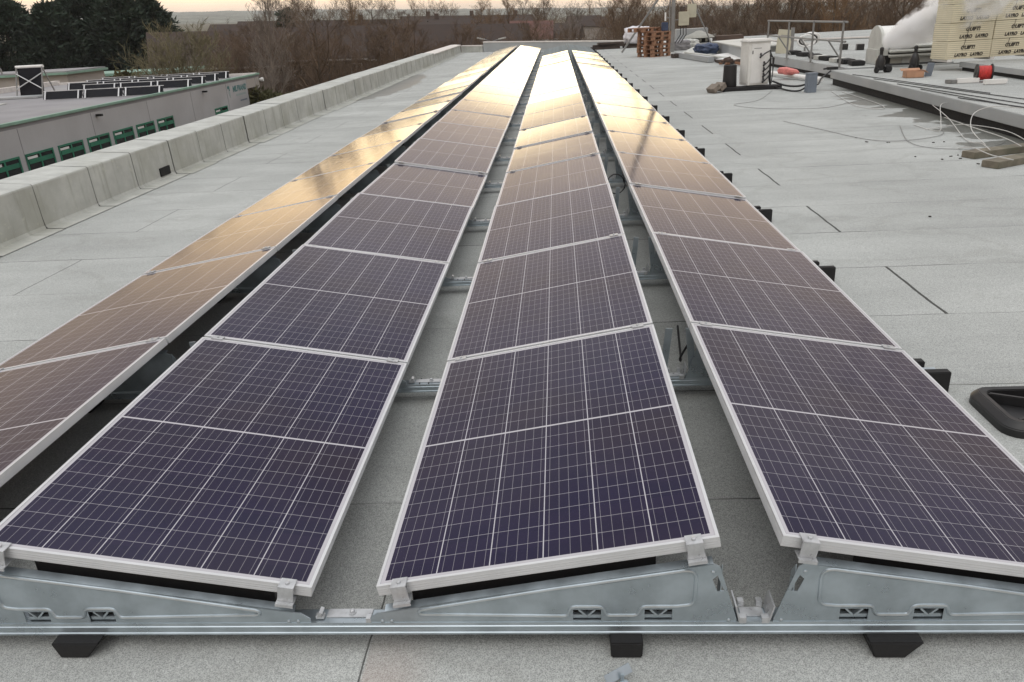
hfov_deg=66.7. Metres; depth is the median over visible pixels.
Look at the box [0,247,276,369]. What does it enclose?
solar module
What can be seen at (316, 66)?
bare tree
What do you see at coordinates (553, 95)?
solar module
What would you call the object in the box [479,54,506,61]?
solar module
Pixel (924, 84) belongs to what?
cable
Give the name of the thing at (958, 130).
cable
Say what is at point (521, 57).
solar module
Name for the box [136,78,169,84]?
solar collector
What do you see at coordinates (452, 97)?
solar module
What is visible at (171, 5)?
sky
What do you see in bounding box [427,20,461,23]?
distant house
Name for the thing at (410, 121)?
solar module
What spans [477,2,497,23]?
bare tree
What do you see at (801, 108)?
cable
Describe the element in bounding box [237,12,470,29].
terraced house
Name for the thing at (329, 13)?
bare tree
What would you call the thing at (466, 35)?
bare tree
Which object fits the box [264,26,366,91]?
terraced house
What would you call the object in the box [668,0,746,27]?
bare tree
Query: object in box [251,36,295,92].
bare tree
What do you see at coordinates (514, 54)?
solar module
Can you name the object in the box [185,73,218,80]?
solar collector
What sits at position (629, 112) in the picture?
solar module
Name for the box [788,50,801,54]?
ballast block
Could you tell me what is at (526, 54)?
solar module
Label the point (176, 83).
solar collector
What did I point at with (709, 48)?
tarpaulin
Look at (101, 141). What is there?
window
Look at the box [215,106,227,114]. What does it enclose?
window
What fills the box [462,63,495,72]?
solar module
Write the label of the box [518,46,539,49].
solar module
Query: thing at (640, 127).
solar module
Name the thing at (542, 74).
solar module
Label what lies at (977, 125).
cable
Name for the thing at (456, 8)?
bare tree
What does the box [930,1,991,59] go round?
insulation pack
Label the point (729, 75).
bucket
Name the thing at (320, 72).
bare tree
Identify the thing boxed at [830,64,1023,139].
raised roof
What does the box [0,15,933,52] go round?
ground
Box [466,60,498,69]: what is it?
solar module
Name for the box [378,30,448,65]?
bare tree
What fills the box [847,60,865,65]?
ballast block
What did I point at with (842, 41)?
guard rail
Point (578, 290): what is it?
solar module
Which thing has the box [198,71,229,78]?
solar collector
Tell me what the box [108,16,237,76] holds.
bare bush
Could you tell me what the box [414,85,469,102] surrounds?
solar module
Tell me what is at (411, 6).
bare tree
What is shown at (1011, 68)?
raised roof
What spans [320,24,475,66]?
terraced house
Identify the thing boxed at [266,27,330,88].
bare tree
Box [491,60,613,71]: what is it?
mounting rack
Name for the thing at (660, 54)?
pallet
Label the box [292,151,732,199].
mounting rack
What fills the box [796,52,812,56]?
ballast block
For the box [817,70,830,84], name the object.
cable
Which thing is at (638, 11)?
bare tree
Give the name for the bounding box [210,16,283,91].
bare tree
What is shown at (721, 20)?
bare tree
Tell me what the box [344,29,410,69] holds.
bare tree
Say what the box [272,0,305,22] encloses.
bare tree
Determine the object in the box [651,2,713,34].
bare tree
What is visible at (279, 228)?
solar module
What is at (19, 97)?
platform
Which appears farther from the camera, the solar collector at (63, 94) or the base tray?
the solar collector at (63, 94)
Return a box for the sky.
[14,0,938,13]
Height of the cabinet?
1.019 m
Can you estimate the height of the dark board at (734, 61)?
0.080 m
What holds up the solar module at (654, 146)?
on the mounting rack at (365, 181)
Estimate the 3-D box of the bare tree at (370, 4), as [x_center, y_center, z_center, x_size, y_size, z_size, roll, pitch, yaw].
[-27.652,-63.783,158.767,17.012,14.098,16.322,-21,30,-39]
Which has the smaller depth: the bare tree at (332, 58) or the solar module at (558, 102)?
the solar module at (558, 102)
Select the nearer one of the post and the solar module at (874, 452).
the solar module at (874, 452)
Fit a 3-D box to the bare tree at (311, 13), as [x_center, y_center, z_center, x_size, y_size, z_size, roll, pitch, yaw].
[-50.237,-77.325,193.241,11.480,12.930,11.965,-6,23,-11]
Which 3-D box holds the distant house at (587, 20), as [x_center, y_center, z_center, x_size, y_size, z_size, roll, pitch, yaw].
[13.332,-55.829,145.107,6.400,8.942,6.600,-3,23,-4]
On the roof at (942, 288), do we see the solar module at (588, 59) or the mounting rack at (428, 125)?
the mounting rack at (428, 125)
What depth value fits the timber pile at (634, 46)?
39.58 m
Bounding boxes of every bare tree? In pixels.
[190,30,256,73]
[202,52,238,73]
[204,27,330,91]
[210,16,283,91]
[210,28,263,90]
[236,0,300,92]
[244,0,398,93]
[246,32,328,92]
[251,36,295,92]
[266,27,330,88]
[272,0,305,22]
[280,31,358,93]
[282,0,311,26]
[288,27,352,89]
[289,45,347,90]
[296,4,326,19]
[308,38,373,85]
[319,16,399,72]
[320,4,339,19]
[334,15,439,72]
[337,0,413,24]
[339,0,369,25]
[340,23,413,69]
[340,48,366,73]
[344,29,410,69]
[346,1,365,25]
[371,0,410,24]
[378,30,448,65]
[382,11,433,60]
[387,7,408,18]
[405,0,424,15]
[413,0,458,18]
[433,1,459,15]
[434,14,482,46]
[459,23,494,44]
[464,0,495,23]
[465,33,509,44]
[472,0,527,22]
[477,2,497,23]
[497,13,551,40]
[506,0,536,15]
[517,19,560,40]
[519,0,590,33]
[521,28,561,40]
[524,0,562,22]
[545,18,588,40]
[553,0,592,40]
[554,28,600,40]
[559,8,575,22]
[580,1,634,39]
[584,0,596,14]
[584,0,650,39]
[584,0,653,39]
[589,0,622,39]
[589,0,667,39]
[614,0,658,26]
[624,0,717,38]
[627,0,661,25]
[650,3,670,30]
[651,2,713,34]
[652,0,715,27]
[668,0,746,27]
[679,10,702,28]
[696,0,726,37]
[696,0,774,34]
[697,0,718,15]
[700,0,753,33]
[701,6,734,34]
[711,0,754,33]
[711,1,745,35]
[713,0,886,35]
[714,0,785,35]
[718,0,773,33]
[725,0,800,35]
[736,0,824,34]
[742,2,776,32]
[751,0,877,34]
[753,1,793,32]
[764,0,881,31]
[791,0,908,29]
[793,0,855,30]
[794,0,844,32]
[802,0,889,32]
[830,0,929,30]
[841,0,936,29]
[846,0,928,27]
[860,0,938,28]
[865,0,935,25]
[893,0,948,24]
[899,0,935,24]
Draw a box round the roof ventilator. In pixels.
[685,30,713,43]
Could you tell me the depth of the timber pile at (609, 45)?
39.72 m
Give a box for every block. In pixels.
[706,82,726,92]
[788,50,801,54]
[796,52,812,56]
[813,55,825,59]
[818,55,837,60]
[829,57,843,62]
[837,58,855,63]
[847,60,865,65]
[932,59,951,61]
[945,79,956,83]
[974,57,994,59]
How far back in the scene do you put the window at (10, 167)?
22.15 m
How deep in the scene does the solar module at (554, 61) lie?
26.49 m
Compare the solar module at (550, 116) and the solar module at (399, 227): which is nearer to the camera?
the solar module at (399, 227)
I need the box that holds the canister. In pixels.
[661,22,667,30]
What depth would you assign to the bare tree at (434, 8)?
169.02 m
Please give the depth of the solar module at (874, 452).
2.79 m
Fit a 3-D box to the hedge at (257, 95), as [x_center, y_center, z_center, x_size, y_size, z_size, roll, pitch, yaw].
[-13.195,-10.162,41.239,4.928,6.703,5.225,0,23,3]
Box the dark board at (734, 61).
[715,59,735,63]
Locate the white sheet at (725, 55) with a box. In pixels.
[714,53,740,59]
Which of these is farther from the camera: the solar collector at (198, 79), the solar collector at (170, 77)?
the solar collector at (170, 77)
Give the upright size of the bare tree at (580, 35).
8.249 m
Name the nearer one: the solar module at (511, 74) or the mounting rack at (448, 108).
the mounting rack at (448, 108)
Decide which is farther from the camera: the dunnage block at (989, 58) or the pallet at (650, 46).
the pallet at (650, 46)
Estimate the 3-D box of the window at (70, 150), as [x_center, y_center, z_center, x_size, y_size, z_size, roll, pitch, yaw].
[-14.092,-5.718,25.151,0.045,1.360,1.360,-2,23,4]
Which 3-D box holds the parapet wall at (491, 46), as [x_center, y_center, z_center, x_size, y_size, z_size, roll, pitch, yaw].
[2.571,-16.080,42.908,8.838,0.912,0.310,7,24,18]
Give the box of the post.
[804,72,817,92]
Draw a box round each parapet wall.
[0,53,439,256]
[425,45,462,63]
[461,45,483,52]
[483,40,624,51]
[711,36,869,41]
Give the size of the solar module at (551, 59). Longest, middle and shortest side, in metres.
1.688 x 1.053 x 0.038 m
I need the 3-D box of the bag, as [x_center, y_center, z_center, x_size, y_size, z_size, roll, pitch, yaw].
[6.892,-6.739,19.418,0.530,0.180,0.260,15,28,22]
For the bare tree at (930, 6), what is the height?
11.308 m
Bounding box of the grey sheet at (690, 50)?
[683,47,694,52]
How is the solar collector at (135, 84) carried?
on the office building
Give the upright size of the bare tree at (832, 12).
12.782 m
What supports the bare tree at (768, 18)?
on the ground
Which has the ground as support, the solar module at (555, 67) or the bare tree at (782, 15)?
the bare tree at (782, 15)
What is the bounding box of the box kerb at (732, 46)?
[712,38,776,57]
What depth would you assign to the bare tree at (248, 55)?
65.42 m
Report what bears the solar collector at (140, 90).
on the office building
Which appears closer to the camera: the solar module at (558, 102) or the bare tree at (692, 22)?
the solar module at (558, 102)
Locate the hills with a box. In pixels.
[76,0,1018,23]
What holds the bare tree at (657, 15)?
on the ground
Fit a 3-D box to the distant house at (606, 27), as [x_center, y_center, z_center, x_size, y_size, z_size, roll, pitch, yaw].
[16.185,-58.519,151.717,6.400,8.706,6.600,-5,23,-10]
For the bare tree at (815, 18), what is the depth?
66.29 m
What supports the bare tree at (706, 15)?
on the ground
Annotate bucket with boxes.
[722,64,736,86]
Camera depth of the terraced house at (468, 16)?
178.19 m
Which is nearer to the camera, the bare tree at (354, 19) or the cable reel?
the cable reel
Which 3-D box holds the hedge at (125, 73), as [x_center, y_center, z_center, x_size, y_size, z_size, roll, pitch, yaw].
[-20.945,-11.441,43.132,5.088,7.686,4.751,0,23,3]
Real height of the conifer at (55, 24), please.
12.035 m
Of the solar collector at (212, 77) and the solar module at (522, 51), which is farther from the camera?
the solar collector at (212, 77)
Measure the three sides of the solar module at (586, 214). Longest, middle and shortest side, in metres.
1.688 x 1.053 x 0.037 m
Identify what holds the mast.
on the roof at (942, 288)
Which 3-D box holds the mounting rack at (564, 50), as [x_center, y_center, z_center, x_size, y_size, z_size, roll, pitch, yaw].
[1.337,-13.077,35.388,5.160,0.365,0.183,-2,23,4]
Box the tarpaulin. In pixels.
[693,42,719,53]
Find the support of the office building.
on the ground
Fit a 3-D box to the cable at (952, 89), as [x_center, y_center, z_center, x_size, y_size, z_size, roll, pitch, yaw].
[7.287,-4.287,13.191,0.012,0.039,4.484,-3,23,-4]
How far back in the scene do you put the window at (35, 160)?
23.44 m
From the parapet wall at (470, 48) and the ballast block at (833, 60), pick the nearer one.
the ballast block at (833, 60)
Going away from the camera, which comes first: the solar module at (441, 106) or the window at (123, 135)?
the solar module at (441, 106)
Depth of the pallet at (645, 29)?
31.31 m
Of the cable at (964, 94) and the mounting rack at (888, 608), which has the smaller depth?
the mounting rack at (888, 608)
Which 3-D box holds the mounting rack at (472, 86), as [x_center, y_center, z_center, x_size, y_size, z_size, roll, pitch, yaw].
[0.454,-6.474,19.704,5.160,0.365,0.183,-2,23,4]
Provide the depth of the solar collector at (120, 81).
36.11 m
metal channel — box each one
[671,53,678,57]
[675,52,713,61]
[684,52,724,57]
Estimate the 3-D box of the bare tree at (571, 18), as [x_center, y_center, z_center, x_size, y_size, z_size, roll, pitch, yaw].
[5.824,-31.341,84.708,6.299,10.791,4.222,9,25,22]
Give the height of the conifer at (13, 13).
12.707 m
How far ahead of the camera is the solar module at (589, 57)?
28.03 m
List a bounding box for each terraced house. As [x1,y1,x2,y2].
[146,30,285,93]
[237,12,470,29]
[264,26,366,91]
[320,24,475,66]
[402,9,532,23]
[474,23,529,44]
[510,20,553,40]
[553,23,584,40]
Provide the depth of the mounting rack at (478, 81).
21.27 m
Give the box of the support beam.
[722,84,781,91]
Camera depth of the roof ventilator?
36.33 m
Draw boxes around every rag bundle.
[674,39,690,50]
[683,38,699,47]
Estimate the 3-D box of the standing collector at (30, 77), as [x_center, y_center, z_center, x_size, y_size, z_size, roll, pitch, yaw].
[-20.535,-11.160,33.354,1.400,1.239,0.790,1,23,9]
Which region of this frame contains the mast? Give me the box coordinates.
[621,0,710,52]
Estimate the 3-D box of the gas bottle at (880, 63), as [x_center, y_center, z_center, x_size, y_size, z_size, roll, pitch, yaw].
[7.768,-5.916,16.390,0.260,0.508,0.210,-8,23,-12]
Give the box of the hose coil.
[797,32,820,50]
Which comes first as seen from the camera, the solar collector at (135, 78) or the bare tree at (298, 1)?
the solar collector at (135, 78)
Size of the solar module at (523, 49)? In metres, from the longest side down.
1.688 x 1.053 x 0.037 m
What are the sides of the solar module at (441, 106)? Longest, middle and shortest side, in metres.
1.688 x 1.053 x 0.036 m
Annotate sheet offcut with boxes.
[924,63,934,75]
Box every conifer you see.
[0,0,56,71]
[7,0,101,69]
[46,0,133,70]
[78,0,158,70]
[122,0,184,69]
[272,7,296,27]
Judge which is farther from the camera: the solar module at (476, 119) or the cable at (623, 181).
the solar module at (476, 119)
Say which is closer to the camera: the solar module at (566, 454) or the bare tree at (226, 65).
the solar module at (566, 454)
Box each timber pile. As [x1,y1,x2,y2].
[592,44,623,47]
[592,46,619,49]
[597,41,623,44]
[622,45,642,47]
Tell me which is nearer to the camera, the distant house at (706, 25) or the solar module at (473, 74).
the solar module at (473, 74)
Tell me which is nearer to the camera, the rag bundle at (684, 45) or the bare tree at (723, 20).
the rag bundle at (684, 45)
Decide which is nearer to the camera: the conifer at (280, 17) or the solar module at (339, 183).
the solar module at (339, 183)
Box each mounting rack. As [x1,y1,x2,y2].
[0,321,951,412]
[0,532,1023,656]
[116,232,835,302]
[235,182,772,240]
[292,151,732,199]
[332,130,704,170]
[361,114,684,146]
[384,102,669,130]
[403,95,657,117]
[449,87,647,106]
[460,81,639,97]
[468,75,632,90]
[475,71,626,84]
[480,67,621,79]
[487,63,617,75]
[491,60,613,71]
[494,57,610,68]
[498,55,607,65]
[509,48,598,55]
[511,46,596,54]
[513,45,594,52]
[515,44,592,50]
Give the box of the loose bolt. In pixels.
[604,663,631,681]
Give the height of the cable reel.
0.297 m
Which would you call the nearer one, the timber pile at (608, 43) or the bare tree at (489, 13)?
the timber pile at (608, 43)
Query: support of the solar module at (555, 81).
on the mounting rack at (464, 94)
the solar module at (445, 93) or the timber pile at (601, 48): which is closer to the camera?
the solar module at (445, 93)
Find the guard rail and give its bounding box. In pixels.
[766,20,848,67]
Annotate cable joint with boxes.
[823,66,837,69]
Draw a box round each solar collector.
[43,89,83,99]
[67,81,100,89]
[83,83,117,92]
[83,87,123,97]
[86,79,117,83]
[102,76,132,79]
[102,79,135,86]
[119,77,150,81]
[119,81,154,89]
[124,85,163,95]
[133,75,162,78]
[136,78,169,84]
[152,75,184,79]
[156,79,192,87]
[165,73,195,76]
[172,76,206,83]
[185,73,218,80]
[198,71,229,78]
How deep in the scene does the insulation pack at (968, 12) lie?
15.65 m
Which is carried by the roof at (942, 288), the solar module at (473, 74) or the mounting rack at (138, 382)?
the mounting rack at (138, 382)
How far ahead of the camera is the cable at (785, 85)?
17.03 m
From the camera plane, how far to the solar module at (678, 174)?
7.59 m
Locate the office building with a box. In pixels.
[0,72,263,179]
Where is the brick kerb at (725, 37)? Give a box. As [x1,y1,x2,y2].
[712,34,743,40]
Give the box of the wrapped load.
[623,25,648,43]
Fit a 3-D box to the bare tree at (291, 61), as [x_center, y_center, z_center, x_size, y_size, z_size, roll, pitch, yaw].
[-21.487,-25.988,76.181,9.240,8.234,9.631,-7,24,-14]
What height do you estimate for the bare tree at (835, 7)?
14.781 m
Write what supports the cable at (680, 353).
attached to the mounting rack at (138, 382)
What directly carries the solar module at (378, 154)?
on the mounting rack at (365, 181)
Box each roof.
[0,30,1023,681]
[769,47,1023,78]
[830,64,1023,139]
[959,59,1023,79]
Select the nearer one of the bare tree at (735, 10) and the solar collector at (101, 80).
the solar collector at (101, 80)
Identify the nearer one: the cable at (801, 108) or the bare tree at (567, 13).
the cable at (801, 108)
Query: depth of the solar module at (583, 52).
31.15 m
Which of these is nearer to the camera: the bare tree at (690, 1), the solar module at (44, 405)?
the solar module at (44, 405)
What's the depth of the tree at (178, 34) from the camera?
75.73 m
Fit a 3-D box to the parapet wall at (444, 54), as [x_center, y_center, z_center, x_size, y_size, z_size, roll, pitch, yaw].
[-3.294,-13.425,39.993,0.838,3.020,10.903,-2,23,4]
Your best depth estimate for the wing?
54.02 m
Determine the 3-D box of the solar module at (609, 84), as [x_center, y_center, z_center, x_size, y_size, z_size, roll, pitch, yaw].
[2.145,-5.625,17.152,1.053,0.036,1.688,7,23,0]
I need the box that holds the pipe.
[771,71,823,81]
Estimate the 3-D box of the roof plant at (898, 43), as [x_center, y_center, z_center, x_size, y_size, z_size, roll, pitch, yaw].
[9.371,-6.999,18.337,1.600,0.873,1.170,-2,23,4]
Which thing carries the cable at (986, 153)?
on the timber plank at (998, 162)
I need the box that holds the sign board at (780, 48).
[775,28,794,53]
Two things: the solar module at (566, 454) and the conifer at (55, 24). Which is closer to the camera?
the solar module at (566, 454)
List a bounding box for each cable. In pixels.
[608,169,627,193]
[677,325,686,361]
[734,93,862,108]
[772,80,804,86]
[774,86,803,91]
[784,121,943,140]
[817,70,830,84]
[831,91,884,108]
[852,74,989,93]
[874,78,1023,98]
[899,84,1023,103]
[900,126,1004,148]
[915,103,943,130]
[921,89,1023,107]
[925,124,1023,139]
[933,105,989,149]
[944,117,1021,146]
[958,97,1022,106]
[958,147,1013,159]
[970,106,1023,144]
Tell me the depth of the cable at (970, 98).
11.79 m
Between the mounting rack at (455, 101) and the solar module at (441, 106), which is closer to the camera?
the solar module at (441, 106)
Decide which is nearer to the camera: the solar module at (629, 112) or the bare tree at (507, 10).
the solar module at (629, 112)
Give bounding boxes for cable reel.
[973,64,993,79]
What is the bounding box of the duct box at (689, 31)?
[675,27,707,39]
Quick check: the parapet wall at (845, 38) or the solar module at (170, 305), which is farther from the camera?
the parapet wall at (845, 38)
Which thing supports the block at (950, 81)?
on the raised roof at (1009, 118)
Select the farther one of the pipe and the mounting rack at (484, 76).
the mounting rack at (484, 76)
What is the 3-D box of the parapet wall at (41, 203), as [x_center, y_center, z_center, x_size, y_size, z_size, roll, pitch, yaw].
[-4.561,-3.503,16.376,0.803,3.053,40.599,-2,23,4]
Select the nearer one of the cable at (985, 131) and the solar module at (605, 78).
the cable at (985, 131)
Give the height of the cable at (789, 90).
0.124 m
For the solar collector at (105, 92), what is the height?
0.344 m
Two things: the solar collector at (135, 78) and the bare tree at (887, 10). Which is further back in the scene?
the bare tree at (887, 10)
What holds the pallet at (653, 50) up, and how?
on the pallet at (660, 54)
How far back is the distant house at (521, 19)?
156.25 m
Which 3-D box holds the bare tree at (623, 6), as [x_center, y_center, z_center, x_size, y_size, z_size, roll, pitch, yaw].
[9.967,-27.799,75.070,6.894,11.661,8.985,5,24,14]
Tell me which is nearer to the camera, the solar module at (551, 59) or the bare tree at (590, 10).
the solar module at (551, 59)
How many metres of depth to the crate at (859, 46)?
23.67 m
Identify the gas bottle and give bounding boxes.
[874,47,887,72]
[908,45,922,69]
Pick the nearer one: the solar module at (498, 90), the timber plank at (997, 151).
the timber plank at (997, 151)
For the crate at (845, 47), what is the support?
on the raised roof at (800, 64)
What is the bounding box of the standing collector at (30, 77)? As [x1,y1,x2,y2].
[15,64,54,95]
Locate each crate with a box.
[839,43,847,49]
[855,44,864,49]
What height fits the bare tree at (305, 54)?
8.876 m
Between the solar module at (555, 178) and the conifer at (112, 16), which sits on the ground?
the conifer at (112, 16)
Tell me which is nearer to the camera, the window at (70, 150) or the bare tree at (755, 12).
the window at (70, 150)
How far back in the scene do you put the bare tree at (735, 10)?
144.84 m
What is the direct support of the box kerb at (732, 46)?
on the roof at (942, 288)
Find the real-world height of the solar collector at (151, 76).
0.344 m
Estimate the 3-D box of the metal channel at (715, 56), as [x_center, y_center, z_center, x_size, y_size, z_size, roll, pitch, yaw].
[6.977,-10.272,27.975,0.500,0.052,2.600,-2,23,-15]
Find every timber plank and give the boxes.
[961,143,1023,158]
[981,153,1023,168]
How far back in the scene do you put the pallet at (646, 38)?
31.15 m
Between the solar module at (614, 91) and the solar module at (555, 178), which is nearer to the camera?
the solar module at (555, 178)
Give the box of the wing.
[104,66,203,77]
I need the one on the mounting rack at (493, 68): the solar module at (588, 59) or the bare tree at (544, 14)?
the solar module at (588, 59)
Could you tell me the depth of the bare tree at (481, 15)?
165.78 m
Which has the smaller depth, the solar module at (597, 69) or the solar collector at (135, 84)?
the solar module at (597, 69)
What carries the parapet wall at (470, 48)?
on the roof at (942, 288)
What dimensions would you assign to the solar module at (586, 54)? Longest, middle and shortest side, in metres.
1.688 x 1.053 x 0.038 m
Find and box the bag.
[777,67,798,74]
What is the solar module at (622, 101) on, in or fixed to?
on the mounting rack at (428, 125)
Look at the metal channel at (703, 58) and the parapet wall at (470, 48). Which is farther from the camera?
the parapet wall at (470, 48)
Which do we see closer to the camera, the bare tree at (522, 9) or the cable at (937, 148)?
the cable at (937, 148)
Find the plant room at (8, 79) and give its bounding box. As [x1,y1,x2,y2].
[0,66,107,87]
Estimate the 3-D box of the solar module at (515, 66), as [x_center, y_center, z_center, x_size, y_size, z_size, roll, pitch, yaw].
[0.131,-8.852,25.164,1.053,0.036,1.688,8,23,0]
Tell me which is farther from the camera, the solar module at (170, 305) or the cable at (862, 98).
the cable at (862, 98)
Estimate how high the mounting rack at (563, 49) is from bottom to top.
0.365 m
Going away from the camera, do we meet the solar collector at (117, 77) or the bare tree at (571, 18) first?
the solar collector at (117, 77)
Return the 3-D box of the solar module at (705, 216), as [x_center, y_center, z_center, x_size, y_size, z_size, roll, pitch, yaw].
[1.525,-0.994,6.178,1.053,0.036,1.688,8,23,0]
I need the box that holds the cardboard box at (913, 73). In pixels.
[900,68,927,77]
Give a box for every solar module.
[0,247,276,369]
[0,337,406,596]
[0,338,167,486]
[143,195,337,274]
[204,244,448,366]
[233,162,376,216]
[290,140,404,180]
[304,193,472,265]
[330,123,424,155]
[360,111,439,136]
[360,163,486,211]
[376,324,720,595]
[382,100,451,123]
[394,138,497,175]
[400,92,461,111]
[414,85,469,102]
[420,121,505,149]
[427,79,476,94]
[438,74,482,87]
[438,109,511,130]
[447,70,487,81]
[447,234,652,361]
[452,99,515,116]
[454,66,491,77]
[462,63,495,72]
[463,91,519,106]
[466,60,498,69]
[471,58,501,66]
[471,84,522,96]
[476,56,504,63]
[478,183,624,262]
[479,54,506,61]
[479,79,525,89]
[484,52,509,58]
[485,74,527,83]
[487,50,511,56]
[490,70,529,78]
[494,66,530,73]
[496,153,608,205]
[499,63,532,70]
[502,60,533,66]
[505,57,534,63]
[506,132,598,172]
[508,55,536,61]
[511,53,536,57]
[513,52,537,56]
[514,50,538,54]
[514,115,592,148]
[516,48,539,51]
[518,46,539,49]
[519,102,587,130]
[524,92,582,114]
[528,86,579,103]
[530,79,577,96]
[532,74,575,88]
[534,70,574,82]
[536,66,572,77]
[537,62,571,73]
[538,60,570,69]
[539,57,569,66]
[540,55,568,62]
[541,52,568,60]
[542,50,567,57]
[572,50,598,54]
[573,52,601,57]
[573,54,603,59]
[574,57,606,62]
[576,59,610,66]
[577,62,613,69]
[578,65,617,73]
[580,69,621,77]
[582,73,628,83]
[584,79,635,90]
[587,85,643,98]
[590,93,655,109]
[594,103,668,122]
[600,114,685,139]
[606,130,709,162]
[616,152,745,198]
[629,184,799,250]
[651,232,901,349]
[689,323,1023,576]
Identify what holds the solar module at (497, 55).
on the support frame
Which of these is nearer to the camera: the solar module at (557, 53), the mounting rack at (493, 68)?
the mounting rack at (493, 68)
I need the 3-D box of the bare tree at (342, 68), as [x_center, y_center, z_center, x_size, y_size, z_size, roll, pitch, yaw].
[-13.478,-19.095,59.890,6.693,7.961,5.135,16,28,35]
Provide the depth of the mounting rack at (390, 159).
10.29 m
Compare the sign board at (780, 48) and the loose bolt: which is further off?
the sign board at (780, 48)
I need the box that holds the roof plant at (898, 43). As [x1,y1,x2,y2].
[865,23,952,65]
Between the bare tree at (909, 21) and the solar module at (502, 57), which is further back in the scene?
the bare tree at (909, 21)
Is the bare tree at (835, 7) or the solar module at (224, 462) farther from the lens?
the bare tree at (835, 7)
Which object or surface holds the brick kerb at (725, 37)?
on the roof at (942, 288)
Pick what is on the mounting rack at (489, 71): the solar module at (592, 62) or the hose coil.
the solar module at (592, 62)
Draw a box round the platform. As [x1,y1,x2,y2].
[0,94,42,99]
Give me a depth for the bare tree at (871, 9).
82.87 m
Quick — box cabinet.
[739,38,774,85]
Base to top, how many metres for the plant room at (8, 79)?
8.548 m
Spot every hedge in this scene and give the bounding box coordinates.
[103,64,142,77]
[248,83,279,104]
[274,90,292,96]
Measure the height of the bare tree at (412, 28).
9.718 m
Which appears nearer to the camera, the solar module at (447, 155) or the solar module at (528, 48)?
the solar module at (447, 155)
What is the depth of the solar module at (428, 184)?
7.83 m
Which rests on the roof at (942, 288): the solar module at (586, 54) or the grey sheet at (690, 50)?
the grey sheet at (690, 50)
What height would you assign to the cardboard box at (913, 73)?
0.155 m
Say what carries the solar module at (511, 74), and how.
on the mounting rack at (478, 81)
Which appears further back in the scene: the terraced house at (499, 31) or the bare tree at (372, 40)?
the terraced house at (499, 31)
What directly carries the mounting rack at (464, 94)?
on the roof at (942, 288)
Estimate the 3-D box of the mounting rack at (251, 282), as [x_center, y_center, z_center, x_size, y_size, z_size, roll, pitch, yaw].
[-0.341,-0.545,5.582,5.160,0.397,0.183,-2,23,4]
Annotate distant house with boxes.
[207,24,248,30]
[395,22,430,24]
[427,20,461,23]
[504,17,535,22]
[565,15,602,40]
[602,16,615,39]
[685,16,726,35]
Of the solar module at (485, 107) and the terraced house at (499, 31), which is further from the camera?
the terraced house at (499, 31)
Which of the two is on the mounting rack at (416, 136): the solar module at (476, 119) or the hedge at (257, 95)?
the solar module at (476, 119)
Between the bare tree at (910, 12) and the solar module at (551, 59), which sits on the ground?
the bare tree at (910, 12)
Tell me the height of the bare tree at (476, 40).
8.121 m
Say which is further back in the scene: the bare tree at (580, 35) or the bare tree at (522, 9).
the bare tree at (522, 9)
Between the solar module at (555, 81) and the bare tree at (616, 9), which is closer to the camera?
the solar module at (555, 81)
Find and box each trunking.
[956,77,979,82]
[983,78,1007,84]
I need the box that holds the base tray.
[969,386,1023,438]
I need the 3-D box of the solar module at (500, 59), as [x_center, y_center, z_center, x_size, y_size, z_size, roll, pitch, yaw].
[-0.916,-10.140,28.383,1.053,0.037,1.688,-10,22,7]
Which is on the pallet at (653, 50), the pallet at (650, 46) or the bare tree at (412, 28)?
the pallet at (650, 46)
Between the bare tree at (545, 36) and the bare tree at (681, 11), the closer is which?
the bare tree at (545, 36)
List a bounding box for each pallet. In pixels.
[627,27,660,32]
[637,35,670,40]
[637,39,670,44]
[637,43,669,48]
[637,48,669,52]
[637,52,670,56]
[638,31,670,35]
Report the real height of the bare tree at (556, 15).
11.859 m
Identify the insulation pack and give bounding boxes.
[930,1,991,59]
[933,21,994,41]
[936,0,998,22]
[938,0,998,4]
[985,0,1023,19]
[989,37,1023,56]
[992,0,1023,38]
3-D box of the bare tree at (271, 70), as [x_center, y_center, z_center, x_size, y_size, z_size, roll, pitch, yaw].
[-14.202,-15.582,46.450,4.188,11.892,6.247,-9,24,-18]
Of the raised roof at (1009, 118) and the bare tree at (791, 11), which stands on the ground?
the bare tree at (791, 11)
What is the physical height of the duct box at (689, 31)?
0.800 m
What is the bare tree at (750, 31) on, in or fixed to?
on the ground
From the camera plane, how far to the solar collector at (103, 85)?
34.24 m
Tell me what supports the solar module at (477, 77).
on the mounting rack at (472, 86)
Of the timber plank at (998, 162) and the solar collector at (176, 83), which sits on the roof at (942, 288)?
the timber plank at (998, 162)
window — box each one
[0,156,23,179]
[25,147,56,170]
[58,139,85,160]
[87,132,111,152]
[113,126,134,144]
[136,120,155,137]
[157,115,174,131]
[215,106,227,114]
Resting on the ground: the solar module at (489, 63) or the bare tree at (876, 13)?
the bare tree at (876, 13)
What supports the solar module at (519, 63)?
on the mounting rack at (493, 68)
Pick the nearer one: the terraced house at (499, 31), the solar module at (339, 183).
the solar module at (339, 183)
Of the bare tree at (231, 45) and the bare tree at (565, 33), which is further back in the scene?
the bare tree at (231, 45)
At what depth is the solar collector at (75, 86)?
36.23 m
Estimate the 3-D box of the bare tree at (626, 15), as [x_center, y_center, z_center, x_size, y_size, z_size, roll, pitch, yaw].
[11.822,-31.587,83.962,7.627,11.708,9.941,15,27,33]
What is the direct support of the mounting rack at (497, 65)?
on the roof at (942, 288)
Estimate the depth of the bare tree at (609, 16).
135.84 m

